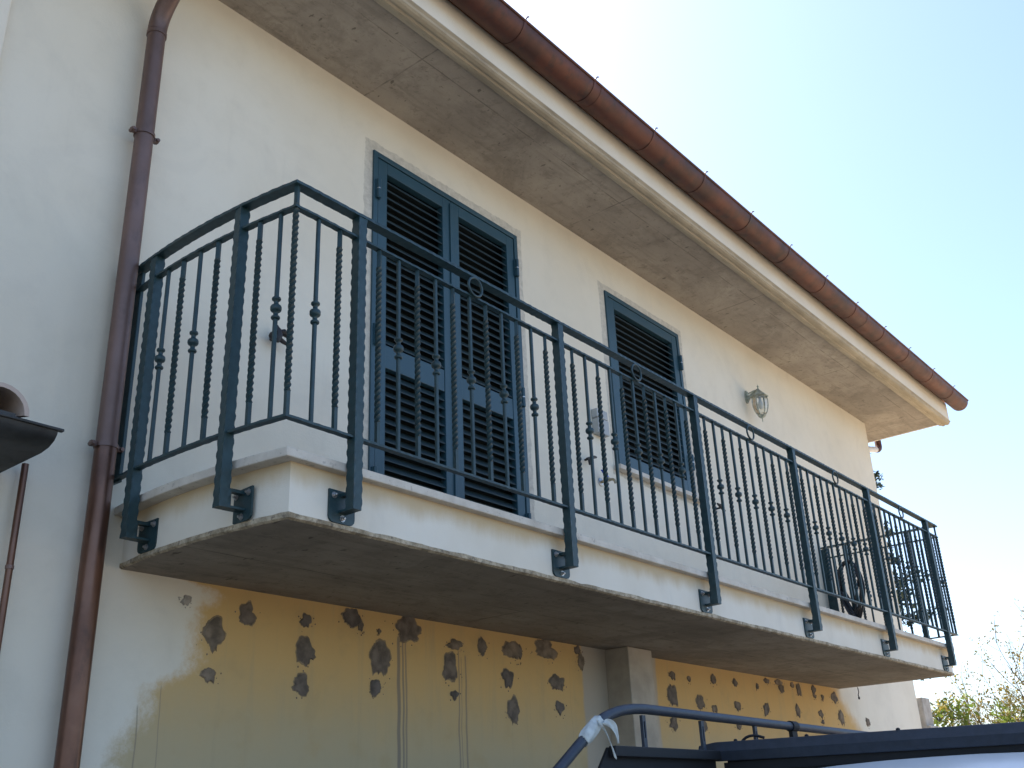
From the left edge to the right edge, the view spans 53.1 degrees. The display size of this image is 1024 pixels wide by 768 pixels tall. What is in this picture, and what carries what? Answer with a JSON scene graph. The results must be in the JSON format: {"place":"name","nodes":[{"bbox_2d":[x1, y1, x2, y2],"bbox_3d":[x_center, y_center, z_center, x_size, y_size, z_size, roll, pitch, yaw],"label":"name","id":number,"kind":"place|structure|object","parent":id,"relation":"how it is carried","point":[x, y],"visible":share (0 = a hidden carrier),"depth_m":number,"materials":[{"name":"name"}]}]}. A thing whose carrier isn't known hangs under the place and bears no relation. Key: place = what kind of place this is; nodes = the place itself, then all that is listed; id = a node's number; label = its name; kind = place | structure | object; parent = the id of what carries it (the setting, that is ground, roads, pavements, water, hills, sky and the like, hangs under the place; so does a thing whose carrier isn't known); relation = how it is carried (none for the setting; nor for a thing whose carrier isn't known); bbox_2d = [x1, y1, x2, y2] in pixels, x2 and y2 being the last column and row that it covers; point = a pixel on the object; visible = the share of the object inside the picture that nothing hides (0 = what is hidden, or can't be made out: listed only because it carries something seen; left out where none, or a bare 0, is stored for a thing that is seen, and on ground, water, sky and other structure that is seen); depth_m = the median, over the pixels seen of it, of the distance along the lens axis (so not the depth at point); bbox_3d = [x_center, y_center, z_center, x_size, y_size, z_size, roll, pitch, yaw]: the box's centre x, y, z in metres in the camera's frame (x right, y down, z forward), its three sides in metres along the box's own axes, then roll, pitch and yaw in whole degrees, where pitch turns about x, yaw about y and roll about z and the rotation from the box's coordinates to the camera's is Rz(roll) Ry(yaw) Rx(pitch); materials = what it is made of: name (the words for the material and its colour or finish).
{"place":"outdoors","nodes":[
{"label":"outdoors","id":0,"kind":"place"},
{"bbox_2d":[504,0,1023,726],"label":"sky","id":1,"kind":"structure","parent":0,"point":[882,141],"materials":[{"name":"blue"}]},
{"label":"ground","id":2,"kind":"structure","parent":0,"visible":0},
{"bbox_2d":[0,0,954,767],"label":"house","id":3,"kind":"structure","parent":2,"relation":"on","point":[416,614],"depth_m":5.30,"materials":[{"name":"beige paint"}]},
{"bbox_2d":[0,463,28,651],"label":"thin downpipe","id":4,"kind":"object","parent":3,"relation":"attached to","point":[9,569],"visible":1,"depth_m":3.60,"materials":[{"name":"brown metal"}]},
{"bbox_2d":[0,382,63,472],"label":"canopy","id":5,"kind":"object","parent":3,"relation":"attached to","point":[22,440],"visible":1,"depth_m":3.44,"materials":[{"name":"grey metal"}]},
{"bbox_2d":[53,0,179,767],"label":"downpipe","id":6,"kind":"object","parent":3,"relation":"attached to","point":[72,719],"visible":1,"depth_m":3.99,"materials":[{"name":"brown metal"}]},
{"bbox_2d":[269,325,286,344],"bbox_3d":[-1.119,-0.230,4.890,0.079,0.092,0.114,-20,-29,35],"label":"shutter holder","id":7,"kind":"object","parent":3,"relation":"attached to","point":[281,333],"visible":0.55,"depth_m":4.87,"materials":[{"name":"black metal"}]},
{"bbox_2d":[368,150,530,518],"bbox_3d":[-0.363,-0.057,5.944,0.126,2.410,1.307,-20,-29,35],"label":"balcony door","id":8,"kind":"structure","parent":3,"relation":"in","point":[403,202],"depth_m":6.02,"materials":[{"name":"blue paint"}]},
{"bbox_2d":[113,179,958,670],"bbox_3d":[1.042,0.940,6.369,1.065,1.236,7.111,-20,-29,35],"label":"balcony railing","id":9,"kind":"object","parent":3,"relation":"on","point":[345,507],"visible":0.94,"depth_m":4.38,"materials":[{"name":"metal"}]},
{"bbox_2d":[837,560,865,617],"bbox_3d":[3.021,1.969,9.017,0.258,0.846,0.090,-20,-29,35],"label":"garden hose","id":10,"kind":"object","parent":9,"relation":"hanging from","point":[857,610],"visible":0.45,"depth_m":9.03,"materials":[{"name":"black rubber"}]},
{"bbox_2d":[584,456,596,464],"bbox_3d":[0.510,0.505,6.741,0.068,0.081,0.114,-20,-29,35],"label":"shutter holder","id":11,"kind":"object","parent":3,"relation":"attached to","point":[588,458],"visible":0.59,"depth_m":6.70,"materials":[{"name":"black metal"}]},
{"bbox_2d":[591,408,609,437],"bbox_3d":[0.603,0.266,6.995,0.055,0.180,0.128,-20,-29,35],"label":"junction box","id":12,"kind":"object","parent":3,"relation":"attached to","point":[595,420],"visible":0.75,"depth_m":6.97,"materials":[{"name":"grey plastic"}]},
{"bbox_2d":[598,469,616,486],"bbox_3d":[0.619,0.618,6.793,0.084,0.101,0.130,17,-30,-37],"label":"water tap","id":13,"kind":"object","parent":3,"relation":"attached to","point":[600,482],"visible":0.8,"depth_m":6.81,"materials":[{"name":"metal"}]},
{"bbox_2d":[604,290,699,502],"bbox_3d":[1.028,0.107,7.726,0.145,1.415,1.170,-20,-29,35],"label":"window","id":14,"kind":"structure","parent":3,"relation":"in","point":[631,333],"depth_m":7.80,"materials":[{"name":"blue paint"}]},
{"bbox_2d":[450,0,968,410],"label":"roof gutter","id":15,"kind":"object","parent":3,"relation":"attached to","point":[503,22],"visible":1,"depth_m":7.12,"materials":[{"name":"orange metal"}]},
{"bbox_2d":[744,385,768,420],"bbox_3d":[2.168,0.178,9.019,0.203,0.354,0.146,-38,-42,54],"label":"wall lantern","id":16,"kind":"object","parent":3,"relation":"attached to","point":[758,397],"depth_m":8.97,"materials":[{"name":"glass"}]},
{"bbox_2d":[869,440,881,452],"bbox_3d":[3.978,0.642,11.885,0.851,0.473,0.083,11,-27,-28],"label":"gable downpipe elbow","id":17,"kind":"object","parent":3,"relation":"attached to","point":[877,448],"visible":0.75,"depth_m":12.00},
{"bbox_2d":[824,752,1023,767],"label":"off road car","id":18,"kind":"object","parent":2,"relation":"on","point":[1004,760],"visible":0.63,"depth_m":3.44,"materials":[{"name":"blue paint"}]},
{"bbox_2d":[553,704,1023,767],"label":"roof rack","id":19,"kind":"object","parent":18,"relation":"on","point":[836,746],"visible":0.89,"depth_m":3.77,"materials":[{"name":"black metal"}]},
{"bbox_2d":[578,715,618,759],"bbox_3d":[0.294,1.211,3.515,0.075,0.148,0.173,-20,-29,35],"label":"rag","id":20,"kind":"object","parent":19,"relation":"attached to","point":[591,729],"visible":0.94,"depth_m":3.51,"materials":[{"name":"white fabric"}]},
{"label":"sandy yard","id":21,"kind":"structure","parent":0,"visible":0},
{"bbox_2d":[869,446,947,723],"bbox_3d":[6.089,4.208,17.131,3.119,8.516,2.750,5,-24,-18],"label":"cedar tree","id":22,"kind":"object","parent":21,"relation":"on","point":[879,485],"visible":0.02,"depth_m":17.18,"materials":[{"name":"green plant"}]},
{"bbox_2d":[916,697,937,727],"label":"concrete pier","id":23,"kind":"structure","parent":21,"relation":"on","point":[925,713],"depth_m":11.20,"materials":[{"name":"white concrete"}]},
{"bbox_2d":[928,659,1023,725],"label":"sparse tree","id":24,"kind":"object","parent":21,"relation":"on","point":[973,715],"visible":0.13,"depth_m":16.41,"materials":[{"name":"green plant"}]},
{"bbox_2d":[930,598,1023,726],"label":"sparse tree","id":25,"kind":"object","parent":21,"relation":"on","point":[1007,703],"visible":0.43,"depth_m":15.62,"materials":[{"name":"green plant"}]},
{"bbox_2d":[930,693,1023,726],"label":"shrub","id":26,"kind":"object","parent":21,"relation":"on","point":[959,714],"visible":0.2,"depth_m":14.89,"materials":[{"name":"green plant"}]}
]}

